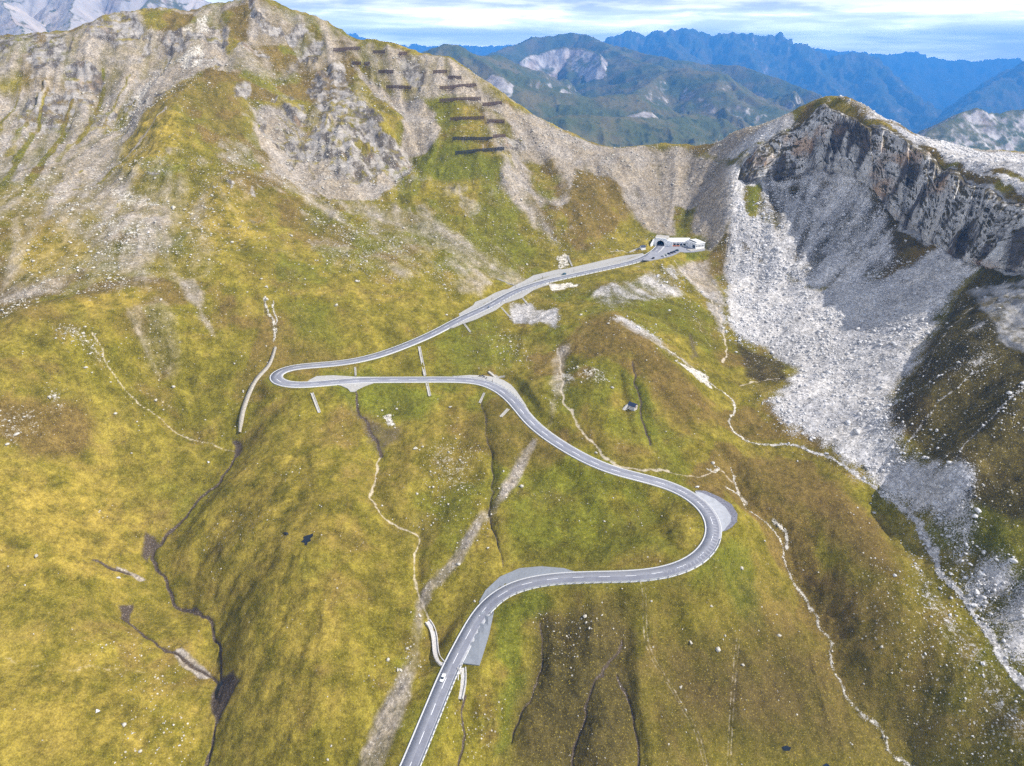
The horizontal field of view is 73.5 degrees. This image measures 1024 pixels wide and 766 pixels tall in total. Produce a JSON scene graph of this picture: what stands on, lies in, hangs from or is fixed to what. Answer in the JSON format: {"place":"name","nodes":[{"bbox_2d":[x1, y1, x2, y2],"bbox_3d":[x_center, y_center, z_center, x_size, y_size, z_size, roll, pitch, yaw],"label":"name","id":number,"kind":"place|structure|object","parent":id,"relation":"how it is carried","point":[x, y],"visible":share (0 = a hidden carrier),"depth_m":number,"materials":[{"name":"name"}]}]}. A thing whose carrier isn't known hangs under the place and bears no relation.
{"place":"outdoors","nodes":[
{"label":"outdoors","id":0,"kind":"place"},
{"bbox_2d":[215,680,221,698],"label":"pond","id":1,"kind":"structure","parent":0,"point":[218,687],"depth_m":332.08,"materials":[{"name":"blue liquid"}]},
{"bbox_2d":[238,346,276,432],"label":"gravel track","id":2,"kind":"structure","parent":0,"point":[250,390],"depth_m":463.55,"materials":[{"name":"grey gravel"}]},
{"bbox_2d":[301,533,312,544],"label":"pond","id":3,"kind":"structure","parent":0,"point":[306,539],"depth_m":359.05,"materials":[{"name":"blue liquid"}]},
{"bbox_2d":[270,242,720,765],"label":"road","id":4,"kind":"structure","parent":0,"point":[448,664],"depth_m":362.30,"materials":[{"name":"grey asphalt"}]},
{"bbox_2d":[440,673,445,681],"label":"driving car","id":5,"kind":"object","parent":4,"relation":"on","point":[443,676],"visible":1,"depth_m":316.85,"materials":[{"name":"white paint"}]},
{"bbox_2d":[269,246,721,765],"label":"road kerb","id":6,"kind":"structure","parent":4,"relation":"on","point":[548,442],"depth_m":397.11,"materials":[{"name":"concrete"}]},
{"bbox_2d":[270,254,720,764],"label":"road markings","id":7,"kind":"object","parent":4,"relation":"on","point":[525,578],"visible":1,"depth_m":377.21,"materials":[{"name":"paint"}]},
{"bbox_2d":[0,0,1023,765],"bbox_3d":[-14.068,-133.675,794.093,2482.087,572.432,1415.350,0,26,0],"label":"terrain","id":8,"kind":"structure","parent":0,"point":[276,632],"depth_m":420.94,"materials":[{"name":"green plant"}]},
{"bbox_2d":[311,393,320,412],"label":"drain chute","id":9,"kind":"object","parent":8,"relation":"on","point":[316,405],"visible":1,"depth_m":447.61,"materials":[{"name":"concrete"}]},
{"bbox_2d":[309,375,359,380],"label":"gravel verge","id":10,"kind":"structure","parent":8,"relation":"on","point":[327,377],"depth_m":473.79,"materials":[{"name":"grey gravel"}]},
{"bbox_2d":[333,46,360,50],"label":"snow fence","id":11,"kind":"object","parent":8,"relation":"on","point":[344,48],"visible":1,"depth_m":801.00,"materials":[{"name":"metal"}]},
{"bbox_2d":[338,383,372,391],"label":"gravel apron","id":12,"kind":"object","parent":8,"relation":"on","point":[353,387],"visible":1,"depth_m":463.22,"materials":[{"name":"grey gravel"}]},
{"bbox_2d":[352,61,369,64],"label":"snow fence","id":13,"kind":"object","parent":8,"relation":"on","point":[358,63],"visible":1,"depth_m":794.66,"materials":[{"name":"metal"}]},
{"bbox_2d":[372,50,382,53],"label":"snow fence","id":14,"kind":"object","parent":8,"relation":"on","point":[377,51],"visible":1,"depth_m":807.03,"materials":[{"name":"metal"}]},
{"bbox_2d":[378,70,393,76],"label":"snow fence","id":15,"kind":"object","parent":8,"relation":"on","point":[385,71],"visible":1,"depth_m":790.98,"materials":[{"name":"metal"}]},
{"bbox_2d":[386,85,408,90],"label":"snow fence","id":16,"kind":"object","parent":8,"relation":"on","point":[399,86],"visible":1,"depth_m":780.85,"materials":[{"name":"metal"}]},
{"bbox_2d":[418,346,425,375],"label":"drain chute","id":17,"kind":"object","parent":8,"relation":"on","point":[421,359],"visible":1,"depth_m":491.80,"materials":[{"name":"concrete"}]},
{"bbox_2d":[426,383,430,395],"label":"drain chute","id":18,"kind":"object","parent":8,"relation":"on","point":[428,390],"visible":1,"depth_m":466.33,"materials":[{"name":"concrete"}]},
{"bbox_2d":[425,619,445,666],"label":"stone channel","id":19,"kind":"object","parent":8,"relation":"on","point":[433,633],"visible":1,"depth_m":338.18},
{"bbox_2d":[433,70,444,73],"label":"snow fence","id":20,"kind":"object","parent":8,"relation":"on","point":[439,71],"visible":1,"depth_m":785.72,"materials":[{"name":"metal"}]},
{"bbox_2d":[420,664,461,764],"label":"guard rail","id":21,"kind":"object","parent":8,"relation":"on","point":[441,712],"visible":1,"depth_m":303.94,"materials":[{"name":"metal"}]},
{"bbox_2d":[440,83,476,90],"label":"snow fence","id":22,"kind":"object","parent":8,"relation":"on","point":[458,85],"visible":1,"depth_m":776.76,"materials":[{"name":"metal"}]},
{"bbox_2d":[439,97,480,102],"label":"snow fence","id":23,"kind":"object","parent":8,"relation":"on","point":[442,100],"visible":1,"depth_m":769.54,"materials":[{"name":"metal"}]},
{"bbox_2d":[458,667,466,700],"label":"stone channel","id":24,"kind":"object","parent":8,"relation":"on","point":[463,685],"visible":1,"depth_m":317.33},
{"bbox_2d":[450,116,483,122],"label":"snow fence","id":25,"kind":"object","parent":8,"relation":"on","point":[466,118],"visible":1,"depth_m":754.29,"materials":[{"name":"metal"}]},
{"bbox_2d":[452,136,491,139],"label":"snow fence","id":26,"kind":"object","parent":8,"relation":"on","point":[471,138],"visible":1,"depth_m":733.52,"materials":[{"name":"metal"}]},
{"bbox_2d":[462,610,493,665],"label":"paved layby","id":27,"kind":"structure","parent":8,"relation":"on","point":[476,651],"depth_m":330.65,"materials":[{"name":"grey asphalt"}]},
{"bbox_2d":[455,147,504,155],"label":"snow fence","id":28,"kind":"object","parent":8,"relation":"on","point":[470,151],"visible":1,"depth_m":720.80,"materials":[{"name":"metal"}]},
{"bbox_2d":[454,375,527,408],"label":"gravel layby","id":29,"kind":"structure","parent":8,"relation":"on","point":[506,385],"depth_m":479.19,"materials":[{"name":"grey gravel"}]},
{"bbox_2d":[457,376,526,407],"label":"guard rail","id":30,"kind":"object","parent":8,"relation":"on","point":[491,381],"visible":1,"depth_m":478.22,"materials":[{"name":"metal"}]},
{"bbox_2d":[483,101,501,106],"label":"snow fence","id":31,"kind":"object","parent":8,"relation":"on","point":[489,103],"visible":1,"depth_m":776.98,"materials":[{"name":"metal"}]},
{"bbox_2d":[487,119,504,123],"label":"snow fence","id":32,"kind":"object","parent":8,"relation":"on","point":[493,121],"visible":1,"depth_m":758.23,"materials":[{"name":"metal"}]},
{"bbox_2d":[449,284,548,328],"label":"gravel verge","id":33,"kind":"structure","parent":8,"relation":"on","point":[510,299],"depth_m":558.72,"materials":[{"name":"grey gravel"}]},
{"bbox_2d":[493,133,506,139],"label":"snow fence","id":34,"kind":"object","parent":8,"relation":"on","point":[498,135],"visible":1,"depth_m":741.30,"materials":[{"name":"metal"}]},
{"bbox_2d":[499,408,509,416],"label":"drain chute","id":35,"kind":"object","parent":8,"relation":"on","point":[504,412],"visible":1,"depth_m":447.72,"materials":[{"name":"concrete"}]},
{"bbox_2d":[0,47,1012,765],"bbox_3d":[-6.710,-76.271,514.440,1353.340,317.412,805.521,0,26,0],"label":"rocks","id":36,"kind":"object","parent":8,"relation":"on","point":[718,649],"depth_m":606.17,"materials":[{"name":"grey stone"}]},
{"bbox_2d":[479,566,573,605],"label":"paved layby","id":37,"kind":"structure","parent":8,"relation":"on","point":[514,575],"depth_m":358.31,"materials":[{"name":"grey asphalt"}]},
{"bbox_2d":[459,253,643,315],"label":"gravel verge","id":38,"kind":"structure","parent":8,"relation":"on","point":[560,272],"depth_m":618.35,"materials":[{"name":"grey gravel"}]},
{"bbox_2d":[502,255,652,301],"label":"guard rail","id":39,"kind":"object","parent":8,"relation":"on","point":[577,275],"visible":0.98,"depth_m":608.39,"materials":[{"name":"metal"}]},
{"bbox_2d":[490,538,721,613],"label":"guard rail","id":40,"kind":"object","parent":8,"relation":"on","point":[610,581],"visible":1,"depth_m":345.84,"materials":[{"name":"metal"}]},
{"bbox_2d":[623,401,637,410],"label":"stone hut","id":41,"kind":"object","parent":8,"relation":"on","point":[632,406],"visible":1,"depth_m":441.12,"materials":[{"name":"grey stone"}]},
{"bbox_2d":[650,235,672,246],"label":"tunnel portal","id":42,"kind":"object","parent":8,"relation":"on","point":[658,238],"visible":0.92,"depth_m":671.85,"materials":[{"name":"concrete"}]},
{"bbox_2d":[643,246,704,260],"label":"car park","id":43,"kind":"structure","parent":8,"relation":"on","point":[663,251],"depth_m":652.60,"materials":[{"name":"grey asphalt"}]},
{"bbox_2d":[668,238,705,250],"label":"mountain lodge","id":44,"kind":"structure","parent":8,"relation":"on","point":[695,244],"depth_m":667.97,"materials":[{"name":"white paint"}]},
{"bbox_2d":[695,491,730,531],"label":"paved layby","id":45,"kind":"structure","parent":8,"relation":"on","point":[722,512],"depth_m":380.42,"materials":[{"name":"grey asphalt"}]},
{"bbox_2d":[695,490,737,530],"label":"rubble bank","id":46,"kind":"structure","parent":8,"relation":"on","point":[730,509],"depth_m":382.83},
{"bbox_2d":[553,95,1023,723],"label":"scree rubble","id":47,"kind":"object","parent":8,"relation":"on","point":[841,311],"visible":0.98,"depth_m":538.93,"materials":[{"name":"white stone"}]},
{"bbox_2d":[0,0,1023,151],"bbox_3d":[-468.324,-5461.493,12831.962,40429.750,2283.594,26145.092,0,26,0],"label":"mountains","id":48,"kind":"structure","parent":0,"point":[692,86],"depth_m":5663.97,"materials":[{"name":"blue stone"}]},
{"bbox_2d":[205,0,1023,61],"label":"sky","id":49,"kind":"structure","parent":0,"point":[969,30],"materials":[{"name":"blue"}]},
{"bbox_2d":[782,746,790,750],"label":"pond","id":50,"kind":"structure","parent":0,"point":[786,748],"depth_m":317.52,"materials":[{"name":"blue liquid"}]},
{"bbox_2d":[738,104,1023,273],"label":"cliff","id":51,"kind":"structure","parent":0,"point":[931,201],"depth_m":590.66,"materials":[{"name":"stone"}]}
]}

